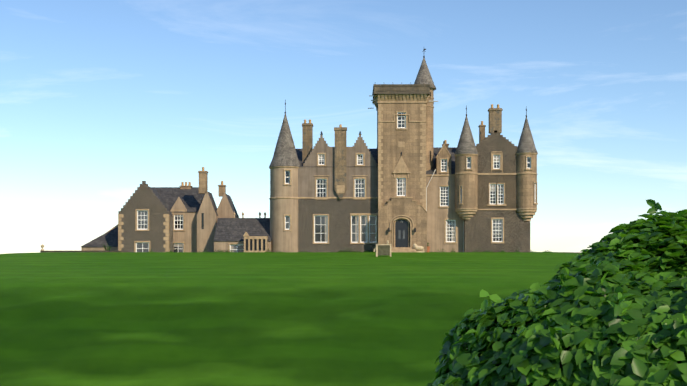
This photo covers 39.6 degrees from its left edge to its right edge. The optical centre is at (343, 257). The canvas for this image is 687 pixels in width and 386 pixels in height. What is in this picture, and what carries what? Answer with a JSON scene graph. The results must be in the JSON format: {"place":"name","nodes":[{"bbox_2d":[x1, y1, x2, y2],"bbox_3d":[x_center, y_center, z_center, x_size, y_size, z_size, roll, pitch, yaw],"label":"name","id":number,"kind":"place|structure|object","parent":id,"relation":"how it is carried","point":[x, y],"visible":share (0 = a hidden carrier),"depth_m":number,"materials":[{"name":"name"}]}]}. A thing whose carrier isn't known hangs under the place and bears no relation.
{"place":"outdoors","nodes":[
{"label":"outdoors","id":0,"kind":"place"},
{"bbox_2d":[81,192,238,250],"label":"service house walls","id":1,"kind":"structure","parent":0,"point":[224,209],"depth_m":93.88,"materials":[{"name":"beige stone"}]},
{"bbox_2d":[173,212,197,251],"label":"wall","id":2,"kind":"structure","parent":0,"point":[188,236],"depth_m":93.71,"materials":[{"name":"beige stone"}]},
{"bbox_2d":[214,241,270,251],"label":"low wall","id":3,"kind":"structure","parent":0,"point":[221,245],"depth_m":89.88,"materials":[{"name":"beige stone"}]},
{"bbox_2d":[246,239,264,250],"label":"windows","id":4,"kind":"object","parent":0,"point":[255,244],"visible":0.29,"depth_m":89.10,"materials":[{"name":"black glass"}]},
{"bbox_2d":[0,252,579,385],"bbox_3d":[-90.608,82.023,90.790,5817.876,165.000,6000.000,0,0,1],"label":"lawn ground","id":5,"kind":"structure","parent":0,"point":[219,319],"depth_m":40.95,"materials":[{"name":"green plant"}]},
{"bbox_2d":[40,251,121,251],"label":"garden wall","id":6,"kind":"structure","parent":5,"relation":"on","point":[80,251],"depth_m":89.20,"materials":[{"name":"beige stone"}]},
{"bbox_2d":[118,181,173,251],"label":"gable wall","id":7,"kind":"structure","parent":5,"relation":"on","point":[143,197],"depth_m":91.15,"materials":[{"name":"grey stone"}]},
{"bbox_2d":[81,186,270,246],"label":"service house slates","id":8,"kind":"object","parent":7,"relation":"on","point":[231,229],"visible":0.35,"depth_m":93.47,"materials":[{"name":"grey stone"}]},
{"bbox_2d":[179,171,226,196],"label":"chimneys","id":9,"kind":"object","parent":8,"relation":"on","point":[203,181],"visible":0.9,"depth_m":92.70,"materials":[{"name":"beige stone"}]},
{"bbox_2d":[181,167,222,185],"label":"chimney pots","id":10,"kind":"object","parent":9,"relation":"on","point":[182,184],"visible":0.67,"depth_m":97.35,"materials":[{"name":"beige ceramic"}]},
{"bbox_2d":[106,212,267,251],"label":"stone trim","id":11,"kind":"structure","parent":5,"relation":"on","point":[167,233],"depth_m":91.11,"materials":[{"name":"beige stone"}]},
{"bbox_2d":[197,190,218,251],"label":"gable wall","id":12,"kind":"structure","parent":5,"relation":"on","point":[205,237],"depth_m":92.69,"materials":[{"name":"beige stone"}]},
{"bbox_2d":[270,168,297,251],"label":"round tower","id":13,"kind":"structure","parent":5,"relation":"on","point":[283,241],"depth_m":89.51,"materials":[{"name":"beige stone"}]},
{"bbox_2d":[93,242,551,251],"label":"shrubs","id":14,"kind":"object","parent":5,"relation":"on","point":[107,249],"visible":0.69,"depth_m":89.58,"materials":[{"name":"green plant"}]},
{"bbox_2d":[298,199,377,251],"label":"wall","id":15,"kind":"structure","parent":5,"relation":"on","point":[338,211],"depth_m":89.98,"materials":[{"name":"grey stone"}]},
{"bbox_2d":[373,244,390,256],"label":"stone garden seat","id":16,"kind":"object","parent":5,"relation":"on","point":[376,248],"visible":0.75,"depth_m":74.92,"materials":[{"name":"beige stone"}]},
{"bbox_2d":[378,245,389,254],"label":"mossy seat back","id":17,"kind":"object","parent":16,"relation":"attached to","point":[383,249],"visible":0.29,"depth_m":74.94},
{"bbox_2d":[377,103,425,210],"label":"central tower","id":18,"kind":"structure","parent":5,"relation":"on","point":[392,150],"depth_m":88.93,"materials":[{"name":"brown stone"}]},
{"bbox_2d":[378,104,425,209],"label":"quoins","id":19,"kind":"object","parent":18,"relation":"attached to","point":[422,158],"visible":0.77,"depth_m":88.89,"materials":[{"name":"stone"}]},
{"bbox_2d":[378,198,426,251],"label":"entrance porch","id":20,"kind":"object","parent":5,"relation":"on","point":[409,207],"visible":0.58,"depth_m":88.08,"materials":[{"name":"beige stone"}]},
{"bbox_2d":[391,247,416,251],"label":"door steps","id":21,"kind":"structure","parent":5,"relation":"on","point":[401,249],"depth_m":87.38,"materials":[{"name":"stone"}]},
{"bbox_2d":[269,87,537,246],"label":"stone moldings","id":22,"kind":"structure","parent":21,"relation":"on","point":[526,214],"depth_m":88.90,"materials":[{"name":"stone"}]},
{"bbox_2d":[372,84,429,102],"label":"parapet","id":23,"kind":"structure","parent":22,"relation":"on","point":[401,89],"depth_m":88.50,"materials":[{"name":"stone"}]},
{"bbox_2d":[395,219,407,246],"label":"front door","id":24,"kind":"structure","parent":22,"relation":"attached to","point":[401,226],"depth_m":88.38,"materials":[{"name":"paint"}]},
{"bbox_2d":[398,230,404,238],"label":"door panels","id":25,"kind":"object","parent":24,"relation":"attached to","point":[399,234],"visible":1,"depth_m":88.37,"materials":[{"name":"grey glass"}]},
{"bbox_2d":[302,108,502,198],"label":"chimneys","id":26,"kind":"object","parent":22,"relation":"on","point":[495,118],"visible":0.73,"depth_m":89.70,"materials":[{"name":"brown stone"}]},
{"bbox_2d":[304,104,498,143],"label":"chimney pots","id":27,"kind":"object","parent":26,"relation":"on","point":[445,141],"visible":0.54,"depth_m":91.50,"materials":[{"name":"ceramic"}]},
{"bbox_2d":[269,57,537,166],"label":"conical roofs","id":28,"kind":"structure","parent":22,"relation":"on","point":[285,153],"depth_m":89.66,"materials":[{"name":"stone"}]},
{"bbox_2d":[284,49,526,155],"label":"finials","id":29,"kind":"object","parent":22,"relation":"on","point":[419,83],"visible":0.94,"depth_m":90.11,"materials":[{"name":"metal"}]},
{"bbox_2d":[426,90,433,170],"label":"stair turret","id":30,"kind":"object","parent":22,"relation":"attached to","point":[429,138],"visible":0.23,"depth_m":91.08,"materials":[{"name":"beige stone"}]},
{"bbox_2d":[368,95,463,251],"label":"downpipes","id":31,"kind":"object","parent":5,"relation":"on","point":[429,182],"visible":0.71,"depth_m":90.21,"materials":[{"name":"metal"}]},
{"bbox_2d":[413,244,424,251],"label":"stone lion","id":32,"kind":"object","parent":5,"relation":"on","point":[416,247],"visible":0.85,"depth_m":87.42},
{"bbox_2d":[426,176,462,251],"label":"link wall","id":33,"kind":"structure","parent":5,"relation":"on","point":[436,215],"depth_m":90.34,"materials":[{"name":"beige stone"}]},
{"bbox_2d":[296,147,456,173],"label":"slate roofs","id":34,"kind":"structure","parent":33,"relation":"on","point":[452,150],"depth_m":92.66,"materials":[{"name":"grey stone"}]},
{"bbox_2d":[464,210,529,251],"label":"wall","id":35,"kind":"structure","parent":5,"relation":"on","point":[477,230],"depth_m":89.55,"materials":[{"name":"grey stone"}]},
{"bbox_2d":[455,155,477,207],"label":"corner turret","id":36,"kind":"object","parent":35,"relation":"attached to","point":[469,182],"visible":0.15,"depth_m":88.93,"materials":[{"name":"beige stone"}]},
{"bbox_2d":[517,154,536,207],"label":"corner turret","id":37,"kind":"object","parent":35,"relation":"on","point":[525,190],"visible":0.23,"depth_m":88.90,"materials":[{"name":"beige stone"}]},
{"bbox_2d":[134,111,537,251],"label":"window surrounds","id":38,"kind":"object","parent":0,"point":[439,206],"visible":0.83,"depth_m":89.92,"materials":[{"name":"beige stone"}]},
{"bbox_2d":[136,112,535,251],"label":"window frames","id":39,"kind":"structure","parent":38,"relation":"in","point":[358,188],"depth_m":90.02,"materials":[{"name":"white wood"}]},
{"bbox_2d":[137,113,529,251],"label":"window glass","id":40,"kind":"object","parent":39,"relation":"in","point":[319,228],"depth_m":90.10,"materials":[{"name":"glass"}]},
{"bbox_2d":[174,113,498,251],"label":"window curtains","id":41,"kind":"object","parent":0,"point":[492,187],"depth_m":90.08,"materials":[{"name":"white fabric"}]},
{"bbox_2d":[298,166,377,196],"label":"wall","id":42,"kind":"structure","parent":0,"point":[306,181],"depth_m":89.98,"materials":[{"name":"grey stone"}]},
{"bbox_2d":[303,134,376,165],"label":"gabled dormers","id":43,"kind":"object","parent":42,"relation":"on","point":[322,146],"visible":0.73,"depth_m":89.98,"materials":[{"name":"brown stone"}]},
{"bbox_2d":[329,147,352,156],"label":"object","id":44,"kind":"object","parent":43,"relation":"attached to","point":[348,149],"visible":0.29,"depth_m":89.98,"materials":[{"name":"grey stone"}]},
{"bbox_2d":[0,0,686,253],"label":"sky","id":45,"kind":"structure","parent":0,"point":[100,99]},
{"bbox_2d":[436,146,450,173],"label":"gabled dormer","id":46,"kind":"object","parent":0,"point":[443,153],"visible":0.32,"depth_m":90.34,"materials":[{"name":"brown stone"}]},
{"bbox_2d":[476,130,517,172],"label":"wing gable","id":47,"kind":"structure","parent":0,"point":[486,146],"depth_m":89.55,"materials":[{"name":"brown stone"}]},
{"bbox_2d":[478,175,516,208],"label":"wall","id":48,"kind":"structure","parent":0,"point":[509,181],"depth_m":89.54,"materials":[{"name":"grey stone"}]},
{"bbox_3d":[2.481,1.328,7.390,3.916,2.634,9.208,0,0,1],"label":"shrub","id":49,"kind":"object","parent":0,"visible":0},
{"bbox_2d":[426,199,686,385],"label":"shrub leaves","id":50,"kind":"object","parent":49,"relation":"attached to","point":[609,310],"visible":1,"depth_m":3.58,"materials":[{"name":"green plant"}]}
]}

